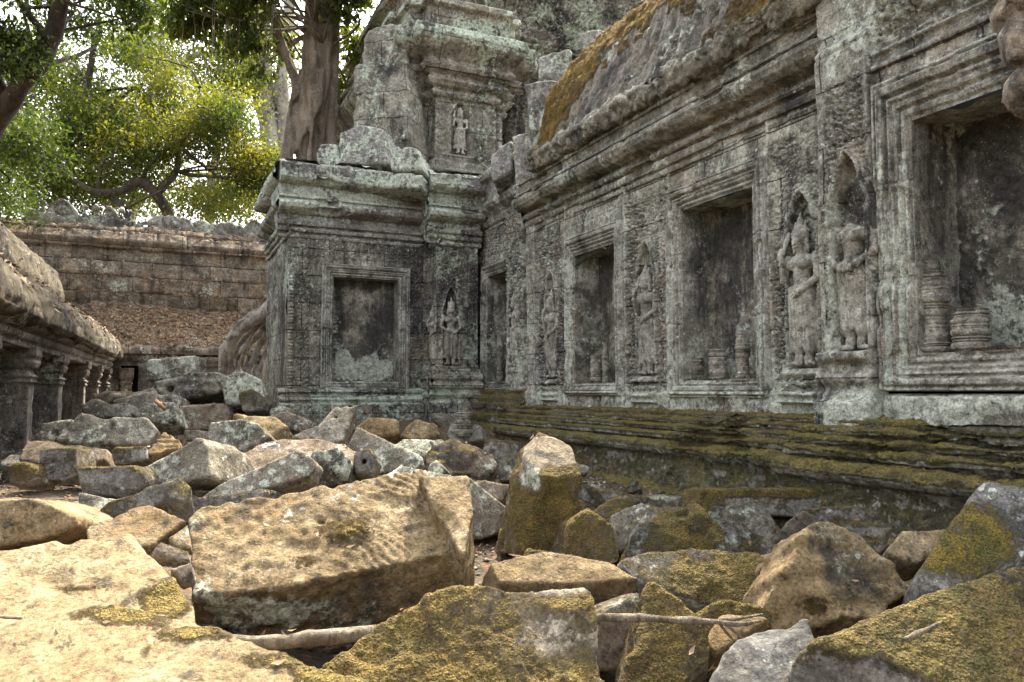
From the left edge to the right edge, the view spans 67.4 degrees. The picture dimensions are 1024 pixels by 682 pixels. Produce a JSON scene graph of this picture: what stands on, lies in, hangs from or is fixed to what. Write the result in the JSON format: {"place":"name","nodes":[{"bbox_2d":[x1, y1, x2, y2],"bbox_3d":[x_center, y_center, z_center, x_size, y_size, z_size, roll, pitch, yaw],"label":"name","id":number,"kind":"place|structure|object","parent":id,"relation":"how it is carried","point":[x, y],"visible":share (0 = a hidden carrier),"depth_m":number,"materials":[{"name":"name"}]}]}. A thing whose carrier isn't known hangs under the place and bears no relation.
{"place":"outdoors","nodes":[
{"label":"outdoors","id":0,"kind":"place"},
{"bbox_2d":[0,0,179,231],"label":"leaning tree","id":1,"kind":"object","parent":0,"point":[34,63],"visible":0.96,"depth_m":14.97,"materials":[{"name":"green plant"}]},
{"bbox_2d":[0,4,205,221],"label":"broad tree","id":2,"kind":"object","parent":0,"point":[82,82],"visible":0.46,"depth_m":26.21,"materials":[{"name":"green plant"}]},
{"bbox_2d":[48,43,295,224],"bbox_3d":[-10.778,-6.525,25.404,9.464,8.135,6.747,-3,-5,34],"label":"twisted tree","id":3,"kind":"object","parent":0,"point":[207,123],"visible":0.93,"depth_m":24.41,"materials":[{"name":"green plant"}]},
{"bbox_2d":[6,19,352,226],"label":"hazy tree","id":4,"kind":"object","parent":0,"point":[128,85],"visible":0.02,"depth_m":45.84,"materials":[{"name":"green plant"}]},
{"bbox_2d":[76,0,288,228],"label":"yellow tree","id":5,"kind":"object","parent":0,"point":[216,64],"visible":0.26,"depth_m":32.87,"materials":[{"name":"green plant"}]},
{"bbox_2d":[0,0,379,227],"label":"sky","id":6,"kind":"structure","parent":0,"point":[302,5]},
{"bbox_2d":[183,0,302,159],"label":"pale trunk tree","id":7,"kind":"object","parent":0,"point":[279,106],"visible":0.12,"depth_m":35.73,"materials":[{"name":"grey plant"}]},
{"bbox_2d":[0,415,911,681],"bbox_3d":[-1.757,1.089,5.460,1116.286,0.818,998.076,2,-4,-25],"label":"ground","id":8,"kind":"structure","parent":0,"point":[317,660],"depth_m":4.54,"materials":[{"name":"soil"}]},
{"bbox_2d":[0,455,19,479],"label":"rubble stone","id":9,"kind":"object","parent":8,"relation":"on","point":[9,459],"visible":0.15,"depth_m":6.06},
{"bbox_2d":[8,462,57,490],"bbox_3d":[-2.932,0.833,4.698,0.223,0.187,0.208,0,-4,3],"label":"boulder","id":10,"kind":"object","parent":8,"relation":"on","point":[27,476],"visible":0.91,"depth_m":4.62,"materials":[{"name":"stone"}]},
{"bbox_2d":[34,419,73,444],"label":"sandstone block","id":11,"kind":"object","parent":8,"relation":"on","point":[52,431],"depth_m":6.60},
{"bbox_2d":[0,498,113,550],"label":"sandstone block","id":12,"kind":"object","parent":8,"relation":"on","point":[24,522],"depth_m":3.22,"materials":[{"name":"stone"}]},
{"bbox_2d":[0,222,124,472],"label":"pillared gallery","id":13,"kind":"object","parent":8,"relation":"on","point":[55,365],"visible":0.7,"depth_m":8.92,"materials":[{"name":"stone"}]},
{"bbox_2d":[39,447,95,484],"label":"sandstone block","id":14,"kind":"object","parent":8,"relation":"on","point":[61,465],"depth_m":4.71,"materials":[{"name":"grey stone"}]},
{"bbox_2d":[19,440,115,485],"bbox_3d":[-3.160,0.874,5.479,0.687,0.327,0.334,0,-4,6],"label":"stone slab","id":15,"kind":"object","parent":8,"relation":"on","point":[30,453],"depth_m":5.42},
{"bbox_2d":[78,493,115,508],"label":"sandstone block","id":16,"kind":"object","parent":8,"relation":"on","point":[98,502],"depth_m":4.12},
{"bbox_2d":[0,534,195,623],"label":"stone slab","id":17,"kind":"object","parent":8,"relation":"on","point":[132,571],"depth_m":2.48,"materials":[{"name":"stone"}]},
{"bbox_2d":[57,414,160,453],"bbox_3d":[-3.197,0.822,6.197,0.754,0.478,0.516,0,-4,-4],"label":"sandstone block","id":18,"kind":"object","parent":8,"relation":"on","point":[87,430],"depth_m":6.00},
{"bbox_2d":[102,403,138,418],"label":"sandstone block","id":19,"kind":"object","parent":8,"relation":"on","point":[110,411],"depth_m":8.00,"materials":[{"name":"grey stone"}]},
{"bbox_2d":[0,199,267,394],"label":"laterite gallery","id":20,"kind":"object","parent":8,"relation":"on","point":[158,256],"visible":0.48,"depth_m":17.51,"materials":[{"name":"stone"}]},
{"bbox_2d":[119,366,138,391],"bbox_3d":[-8.246,1.393,16.526,0.749,2.000,0.780,2,-4,-25],"label":"doorway","id":21,"kind":"structure","parent":20,"relation":"in","point":[128,375],"depth_m":16.23,"materials":[{"name":"stone"}]},
{"bbox_2d":[0,199,266,348],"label":"roof litter","id":22,"kind":"object","parent":20,"relation":"on","point":[221,332],"visible":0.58,"depth_m":17.06,"materials":[{"name":"brown plant"}]},
{"bbox_2d":[87,505,185,556],"bbox_3d":[-1.503,0.799,3.102,0.381,0.240,0.270,2,-4,-25],"label":"stone slab","id":23,"kind":"object","parent":8,"relation":"on","point":[149,528],"depth_m":3.08,"materials":[{"name":"stone"}]},
{"bbox_2d":[100,477,193,521],"bbox_3d":[-1.782,0.830,3.825,0.440,0.307,0.354,0,-4,-4],"label":"sandstone block","id":24,"kind":"object","parent":8,"relation":"on","point":[173,497],"depth_m":3.71,"materials":[{"name":"grey stone"}]},
{"bbox_2d":[131,402,187,436],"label":"sandstone block","id":25,"kind":"object","parent":8,"relation":"on","point":[171,420],"depth_m":7.83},
{"bbox_2d":[171,563,195,588],"bbox_3d":[-1.188,0.850,2.776,0.086,0.092,0.078,2,-4,-25],"label":"stone shard","id":26,"kind":"object","parent":8,"relation":"on","point":[184,576],"visible":0.93,"depth_m":2.76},
{"bbox_2d":[0,580,369,681],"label":"stone slab","id":27,"kind":"object","parent":8,"relation":"on","point":[85,644],"depth_m":1.83,"materials":[{"name":"stone"}]},
{"bbox_2d":[184,430,206,441],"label":"sandstone block","id":28,"kind":"object","parent":8,"relation":"on","point":[190,435],"depth_m":7.41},
{"bbox_2d":[146,438,255,489],"bbox_3d":[-1.947,0.806,4.742,0.610,0.438,0.542,-1,-4,12],"label":"sandstone block","id":29,"kind":"object","parent":8,"relation":"on","point":[198,463],"depth_m":4.52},
{"bbox_2d":[182,403,246,429],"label":"sandstone block","id":30,"kind":"object","parent":8,"relation":"on","point":[201,416],"depth_m":8.61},
{"bbox_2d":[113,392,190,408],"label":"sandstone block","id":31,"kind":"object","parent":30,"relation":"on","point":[139,400],"depth_m":8.52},
{"bbox_2d":[81,399,109,418],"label":"sandstone block","id":32,"kind":"object","parent":31,"relation":"on","point":[93,407],"depth_m":8.40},
{"bbox_2d":[92,391,135,403],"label":"boulder","id":33,"kind":"object","parent":31,"relation":"on","point":[109,397],"visible":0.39,"depth_m":8.59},
{"bbox_2d":[220,370,272,414],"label":"sandstone block","id":34,"kind":"object","parent":30,"relation":"on","point":[234,384],"depth_m":8.71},
{"bbox_2d":[186,489,283,524],"bbox_3d":[-1.545,0.958,4.268,0.477,0.284,0.295,0,-4,0],"label":"sandstone block","id":35,"kind":"object","parent":8,"relation":"on","point":[212,500],"depth_m":4.17,"materials":[{"name":"grey stone"}]},
{"bbox_2d":[203,449,322,496],"bbox_3d":[-1.478,0.829,4.473,0.726,0.398,0.240,0,-4,-6],"label":"stone slab","id":36,"kind":"object","parent":35,"relation":"on","point":[296,471],"depth_m":4.41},
{"bbox_2d":[239,389,275,416],"bbox_3d":[-2.914,0.727,8.765,0.354,0.350,0.410,0,-4,1],"label":"boulder","id":37,"kind":"object","parent":8,"relation":"on","point":[254,402],"visible":0.87,"depth_m":8.60,"materials":[{"name":"grey stone"}]},
{"bbox_2d":[140,0,378,383],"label":"strangler fig","id":38,"kind":"object","parent":8,"relation":"on","point":[317,84],"visible":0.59,"depth_m":14.15,"materials":[{"name":"brown plant"}]},
{"bbox_2d":[274,411,314,434],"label":"sandstone block","id":39,"kind":"object","parent":8,"relation":"on","point":[295,424],"depth_m":7.01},
{"bbox_2d":[245,439,356,492],"bbox_3d":[-1.397,0.849,5.155,0.855,0.378,0.418,0,-4,-6],"label":"stone slab","id":40,"kind":"object","parent":8,"relation":"on","point":[258,455],"depth_m":5.13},
{"bbox_2d":[234,625,375,649],"bbox_3d":[-0.687,0.977,2.527,0.486,0.062,0.093,1,-4,-13],"label":"dead log","id":41,"kind":"object","parent":8,"relation":"on","point":[308,638],"visible":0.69,"depth_m":2.50,"materials":[{"name":"wood"}]},
{"bbox_2d":[188,470,474,654],"bbox_3d":[-0.755,0.955,3.284,1.200,0.776,0.788,0,-4,-6],"label":"sandstone block","id":42,"kind":"object","parent":8,"relation":"on","point":[286,570],"depth_m":3.08,"materials":[{"name":"stone"}]},
{"bbox_2d":[151,542,190,567],"bbox_3d":[-1.270,0.802,2.875,0.154,0.097,0.073,0,-4,-1],"label":"stone shard","id":43,"kind":"object","parent":42,"relation":"on","point":[164,555],"visible":0.88,"depth_m":2.85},
{"bbox_2d":[169,526,191,555],"bbox_3d":[-1.288,0.782,2.992,0.080,0.109,0.102,3,-5,-41],"label":"stone shard","id":44,"kind":"object","parent":42,"relation":"on","point":[180,539],"visible":0.77,"depth_m":2.98,"materials":[{"name":"stone"}]},
{"bbox_2d":[309,405,356,446],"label":"stone slab","id":45,"kind":"object","parent":8,"relation":"on","point":[336,425],"depth_m":6.41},
{"bbox_2d":[311,447,355,488],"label":"sandstone block","id":46,"kind":"object","parent":8,"relation":"on","point":[336,464],"depth_m":4.77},
{"bbox_2d":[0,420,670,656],"bbox_3d":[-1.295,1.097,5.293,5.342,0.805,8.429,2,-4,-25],"label":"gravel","id":47,"kind":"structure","parent":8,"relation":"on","point":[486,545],"depth_m":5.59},
{"bbox_2d":[354,418,401,443],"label":"sandstone block","id":48,"kind":"object","parent":8,"relation":"on","point":[386,429],"depth_m":7.40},
{"bbox_2d":[348,427,424,475],"bbox_3d":[-0.940,0.857,5.676,0.624,0.428,0.344,-1,-4,12],"label":"stone slab","id":49,"kind":"object","parent":8,"relation":"on","point":[391,456],"depth_m":5.63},
{"bbox_2d":[395,439,444,469],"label":"stone slab","id":50,"kind":"object","parent":8,"relation":"on","point":[422,448],"depth_m":6.61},
{"bbox_2d":[387,465,453,476],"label":"stone slab","id":51,"kind":"object","parent":8,"relation":"on","point":[400,469],"depth_m":4.79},
{"bbox_2d":[400,420,441,439],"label":"sandstone block","id":52,"kind":"object","parent":8,"relation":"on","point":[419,429],"depth_m":7.41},
{"bbox_2d":[430,412,455,426],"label":"rubble stone","id":53,"kind":"object","parent":8,"relation":"on","point":[440,419],"visible":0.69,"depth_m":9.62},
{"bbox_2d":[254,0,644,434],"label":"corner tower","id":54,"kind":"structure","parent":8,"relation":"on","point":[396,284],"depth_m":10.58,"materials":[{"name":"stone"}]},
{"bbox_2d":[320,263,409,388],"bbox_3d":[-2.004,-0.168,10.429,1.200,1.690,0.337,2,-4,-25],"label":"window","id":55,"kind":"structure","parent":54,"relation":"in","point":[365,318],"depth_m":10.51,"materials":[{"name":"stone"}]},
{"bbox_2d":[480,257,507,388],"bbox_3d":[-0.071,-0.200,10.391,0.408,1.750,0.970,2,-4,-25],"label":"window","id":56,"kind":"structure","parent":54,"relation":"in","point":[493,300],"depth_m":10.70,"materials":[{"name":"stone"}]},
{"bbox_2d":[496,333,503,380],"bbox_3d":[-0.165,0.225,10.604,0.110,0.659,0.115,2,-4,-25],"label":"baluster","id":57,"kind":"object","parent":54,"relation":"on","point":[500,356],"visible":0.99,"depth_m":10.57,"materials":[{"name":"stone"}]},
{"bbox_2d":[425,439,498,481],"bbox_3d":[-0.383,0.961,5.871,0.558,0.416,0.405,1,-4,-9],"label":"carved fragment","id":58,"kind":"object","parent":8,"relation":"on","point":[455,457],"visible":0.66,"depth_m":5.77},
{"bbox_2d":[322,585,604,681],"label":"sandstone block","id":59,"kind":"object","parent":8,"relation":"on","point":[463,633],"depth_m":2.16,"materials":[{"name":"stone"}]},
{"bbox_2d":[596,613,762,640],"bbox_3d":[0.533,0.899,2.398,0.624,0.134,0.063,1,-4,-17],"label":"dead branch","id":60,"kind":"object","parent":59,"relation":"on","point":[729,622],"visible":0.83,"depth_m":2.38,"materials":[{"name":"wood"}]},
{"bbox_2d":[446,424,486,448],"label":"sandstone block","id":61,"kind":"object","parent":8,"relation":"on","point":[477,437],"depth_m":7.20,"materials":[{"name":"grey stone"}]},
{"bbox_2d":[455,412,472,435],"bbox_3d":[-0.450,0.780,7.207,0.175,0.219,0.172,2,-4,-25],"label":"baluster","id":62,"kind":"object","parent":61,"relation":"on","point":[464,421],"visible":1,"depth_m":7.14,"materials":[{"name":"stone"}]},
{"bbox_2d":[469,478,504,540],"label":"sandstone block","id":63,"kind":"object","parent":8,"relation":"on","point":[488,512],"depth_m":4.41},
{"bbox_2d":[475,480,508,505],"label":"sandstone block","id":64,"kind":"object","parent":8,"relation":"on","point":[497,491],"depth_m":4.97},
{"bbox_2d":[483,439,522,462],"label":"sandstone block","id":65,"kind":"object","parent":8,"relation":"on","point":[496,449],"depth_m":6.61,"materials":[{"name":"grey stone"}]},
{"bbox_2d":[498,457,516,483],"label":"sandstone block","id":66,"kind":"object","parent":8,"relation":"on","point":[506,466],"depth_m":5.90,"materials":[{"name":"grey stone"}]},
{"bbox_2d":[0,275,1023,681],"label":"fallen leaves","id":67,"kind":"object","parent":8,"relation":"on","point":[150,637],"visible":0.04,"depth_m":3.07,"materials":[{"name":"brown plant"}]},
{"bbox_2d":[501,432,581,555],"bbox_3d":[0.142,0.782,3.881,0.388,0.613,0.305,1,-4,-10],"label":"standing stone","id":68,"kind":"object","parent":8,"relation":"on","point":[543,491],"visible":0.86,"depth_m":3.78,"materials":[{"name":"stone"}]},
{"bbox_2d":[482,552,636,604],"bbox_3d":[0.181,1.022,3.126,0.644,0.324,0.286,0,-4,-2],"label":"sandstone block","id":69,"kind":"object","parent":8,"relation":"on","point":[601,581],"depth_m":3.04,"materials":[{"name":"stone"}]},
{"bbox_2d":[578,481,601,506],"bbox_3d":[0.556,1.065,5.312,0.170,0.133,0.281,34,-15,-33],"label":"rubble stone","id":70,"kind":"object","parent":8,"relation":"on","point":[584,494],"visible":0.34,"depth_m":5.26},
{"bbox_2d":[592,496,639,522],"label":"sandstone block","id":71,"kind":"object","parent":8,"relation":"on","point":[607,509],"depth_m":4.51,"materials":[{"name":"green stone"}]},
{"bbox_2d":[595,593,638,671],"bbox_3d":[0.361,1.091,2.865,0.204,0.316,0.278,1,-4,-11],"label":"sandstone block","id":72,"kind":"object","parent":8,"relation":"on","point":[611,638],"depth_m":2.76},
{"bbox_2d":[609,503,648,564],"bbox_3d":[0.626,1.036,4.114,0.275,0.330,0.281,0,-4,2],"label":"stone slab","id":73,"kind":"object","parent":8,"relation":"on","point":[621,521],"depth_m":4.06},
{"bbox_2d":[621,481,642,494],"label":"rubble stone","id":74,"kind":"object","parent":8,"relation":"on","point":[633,488],"visible":0.46,"depth_m":5.55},
{"bbox_2d":[584,485,681,507],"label":"sandstone block","id":75,"kind":"object","parent":8,"relation":"on","point":[599,496],"depth_m":4.96,"materials":[{"name":"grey stone"}]},
{"bbox_2d":[490,0,822,502],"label":"temple gallery","id":76,"kind":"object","parent":8,"relation":"on","point":[665,204],"visible":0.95,"depth_m":6.52,"materials":[{"name":"stone"}]},
{"bbox_2d":[564,220,624,394],"bbox_3d":[0.954,-0.287,7.869,0.416,1.690,1.090,2,-4,-25],"label":"window","id":77,"kind":"structure","parent":76,"relation":"in","point":[593,280],"depth_m":8.18,"materials":[{"name":"stone"}]},
{"bbox_2d":[590,354,602,382],"bbox_3d":[0.879,0.287,7.974,0.137,0.289,0.137,2,-4,-25],"label":"baluster","id":78,"kind":"object","parent":76,"relation":"on","point":[596,371],"visible":0.93,"depth_m":7.92,"materials":[{"name":"stone"}]},
{"bbox_2d":[602,343,608,381],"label":"baluster","id":79,"kind":"object","parent":76,"relation":"on","point":[605,361],"visible":1,"depth_m":7.85,"materials":[{"name":"stone"}]},
{"bbox_2d":[691,358,703,379],"bbox_3d":[1.553,0.242,6.547,0.165,0.190,0.166,2,-4,-25],"label":"baluster","id":80,"kind":"object","parent":76,"relation":"on","point":[697,367],"visible":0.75,"depth_m":6.48,"materials":[{"name":"stone"}]},
{"bbox_2d":[708,349,727,379],"bbox_3d":[1.682,0.193,6.269,0.161,0.252,0.158,2,-4,-25],"label":"baluster","id":81,"kind":"object","parent":76,"relation":"on","point":[718,363],"visible":0.98,"depth_m":6.21,"materials":[{"name":"stone"}]},
{"bbox_2d":[665,155,771,397],"bbox_3d":[1.738,-0.435,6.161,0.417,1.780,1.190,2,-4,-25],"label":"window","id":82,"kind":"structure","parent":76,"relation":"in","point":[717,273],"depth_m":6.42,"materials":[{"name":"stone"}]},
{"bbox_2d":[734,330,750,378],"bbox_3d":[1.814,0.109,6.038,0.129,0.388,0.127,2,-4,-25],"label":"baluster","id":83,"kind":"object","parent":76,"relation":"on","point":[742,347],"visible":0.97,"depth_m":6.00,"materials":[{"name":"stone"}]},
{"bbox_2d":[638,494,682,505],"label":"rubble stone","id":84,"kind":"object","parent":8,"relation":"on","point":[676,500],"visible":0.24,"depth_m":5.31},
{"bbox_2d":[615,582,709,681],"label":"boulder","id":85,"kind":"object","parent":8,"relation":"on","point":[654,652],"visible":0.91,"depth_m":2.43,"materials":[{"name":"stone"}]},
{"bbox_2d":[707,614,766,681],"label":"boulder","id":86,"kind":"object","parent":85,"relation":"on","point":[721,643],"visible":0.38,"depth_m":2.49,"materials":[{"name":"stone"}]},
{"bbox_2d":[616,503,728,566],"bbox_3d":[0.801,1.032,3.901,0.542,0.423,0.448,0,-4,6],"label":"boulder","id":87,"kind":"object","parent":8,"relation":"on","point":[664,529],"visible":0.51,"depth_m":3.75,"materials":[{"name":"green stone"}]},
{"bbox_2d":[617,548,764,612],"bbox_3d":[0.747,1.066,3.145,0.645,0.421,0.420,0,-4,-3],"label":"sandstone block","id":88,"kind":"object","parent":8,"relation":"on","point":[694,580],"depth_m":3.06,"materials":[{"name":"green stone"}]},
{"bbox_2d":[695,600,771,633],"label":"sandstone block","id":89,"kind":"object","parent":8,"relation":"on","point":[716,609],"depth_m":2.76,"materials":[{"name":"stone"}]},
{"bbox_2d":[708,504,780,554],"bbox_3d":[1.188,1.080,4.059,0.409,0.459,0.476,1,-4,-10],"label":"boulder","id":90,"kind":"object","parent":8,"relation":"on","point":[741,525],"visible":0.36,"depth_m":3.91,"materials":[{"name":"grey stone"}]},
{"bbox_2d":[709,619,813,681],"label":"boulder","id":91,"kind":"object","parent":8,"relation":"on","point":[769,656],"visible":0.75,"depth_m":2.16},
{"bbox_2d":[743,521,908,638],"bbox_3d":[1.143,0.956,2.936,0.601,0.554,0.579,0,-4,0],"label":"rock","id":92,"kind":"object","parent":8,"relation":"on","point":[808,573],"visible":0.68,"depth_m":2.75,"materials":[{"name":"stone"}]},
{"bbox_2d":[771,506,891,555],"bbox_3d":[1.431,0.902,3.349,0.486,0.363,0.327,1,-4,-8],"label":"carved fragment","id":93,"kind":"object","parent":8,"relation":"on","point":[875,536],"visible":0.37,"depth_m":3.28,"materials":[{"name":"grey stone"}]},
{"bbox_2d":[769,0,1023,545],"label":"temple pavilion","id":94,"kind":"structure","parent":8,"relation":"on","point":[920,114],"depth_m":4.31,"materials":[{"name":"stone"}]},
{"bbox_2d":[683,487,822,517],"bbox_3d":[1.492,0.938,4.450,0.956,0.198,0.226,-1,-4,9],"label":"stone slab","id":95,"kind":"object","parent":94,"relation":"on","point":[787,502],"depth_m":4.38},
{"bbox_2d":[918,260,952,352],"bbox_3d":[2.353,-0.188,4.298,0.198,0.511,0.196,2,-4,-25],"label":"baluster","id":96,"kind":"object","parent":94,"relation":"on","point":[936,296],"visible":0.75,"depth_m":4.23,"materials":[{"name":"stone"}]},
{"bbox_2d":[870,33,1023,391],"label":"window","id":97,"kind":"structure","parent":94,"relation":"in","point":[963,168],"depth_m":4.29,"materials":[{"name":"stone"}]},
{"bbox_2d":[950,308,991,351],"bbox_3d":[2.443,-0.058,4.093,0.196,0.224,0.195,2,-4,-25],"label":"baluster","id":98,"kind":"object","parent":94,"relation":"on","point":[970,330],"visible":0.99,"depth_m":4.03,"materials":[{"name":"stone"}]},
{"bbox_2d":[782,566,1023,681],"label":"boulder","id":99,"kind":"object","parent":8,"relation":"on","point":[968,640],"visible":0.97,"depth_m":1.85,"materials":[{"name":"green stone"}]},
{"bbox_2d":[901,621,941,640],"bbox_3d":[0.928,0.657,1.741,0.116,0.033,0.014,2,-4,-22],"label":"seed spike","id":100,"kind":"object","parent":99,"relation":"on","point":[918,633],"visible":1,"depth_m":1.73,"materials":[{"name":"brown plant"}]},
{"bbox_2d":[882,529,945,580],"bbox_3d":[1.678,0.890,3.201,0.381,0.198,0.194,2,-4,-25],"label":"stone slab","id":101,"kind":"object","parent":8,"relation":"on","point":[907,553],"depth_m":3.12,"materials":[{"name":"stone"}]},
{"bbox_2d":[897,482,1023,605],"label":"boulder","id":102,"kind":"object","parent":8,"relation":"on","point":[982,535],"visible":0.59,"depth_m":2.63,"materials":[{"name":"stone"}]},
{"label":"sandstone block","id":103,"kind":"object","parent":8,"relation":"on","visible":0},
{"bbox_2d":[154,372,225,403],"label":"stone block","id":104,"kind":"object","parent":103,"relation":"on","point":[198,387],"depth_m":8.91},
{"bbox_2d":[147,356,206,384],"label":"sandstone block","id":105,"kind":"object","parent":104,"relation":"on","point":[164,368],"depth_m":9.01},
{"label":"rubble stone","id":106,"kind":"object","parent":8,"relation":"on","visible":0},
{"bbox_2d":[78,465,158,498],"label":"sandstone block","id":107,"kind":"object","parent":106,"relation":"on","point":[114,482],"depth_m":4.31,"materials":[{"name":"grey stone"}]},
{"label":"rubble stone","id":108,"kind":"object","parent":8,"relation":"on","visible":0},
{"bbox_2d":[112,446,150,466],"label":"sandstone block","id":109,"kind":"object","parent":108,"relation":"on","point":[133,455],"depth_m":5.20,"materials":[{"name":"grey stone"}]},
{"bbox_2d":[147,432,182,465],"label":"sandstone block","id":110,"kind":"object","parent":109,"relation":"on","point":[164,445],"depth_m":5.29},
{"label":"rubble stone","id":111,"kind":"object","parent":8,"relation":"on","visible":0},
{"bbox_2d":[206,419,275,452],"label":"sandstone block","id":112,"kind":"object","parent":111,"relation":"on","point":[244,436],"depth_m":5.71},
{"bbox_2d":[233,414,293,439],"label":"stone slab","id":113,"kind":"object","parent":112,"relation":"on","point":[275,428],"depth_m":6.03,"materials":[{"name":"stone"}]},
{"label":"rubble stone","id":114,"kind":"object","parent":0,"visible":0},
{"bbox_2d":[354,449,381,480],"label":"sandstone block","id":115,"kind":"object","parent":114,"relation":"on","point":[367,464],"depth_m":4.91,"materials":[{"name":"grey stone"}]},
{"label":"rubble stone","id":116,"kind":"object","parent":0,"visible":0},
{"bbox_2d":[550,508,618,563],"bbox_3d":[0.330,0.958,3.665,0.286,0.321,0.324,1,-4,-11],"label":"boulder","id":117,"kind":"object","parent":116,"relation":"on","point":[586,533],"visible":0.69,"depth_m":3.55,"materials":[{"name":"stone"}]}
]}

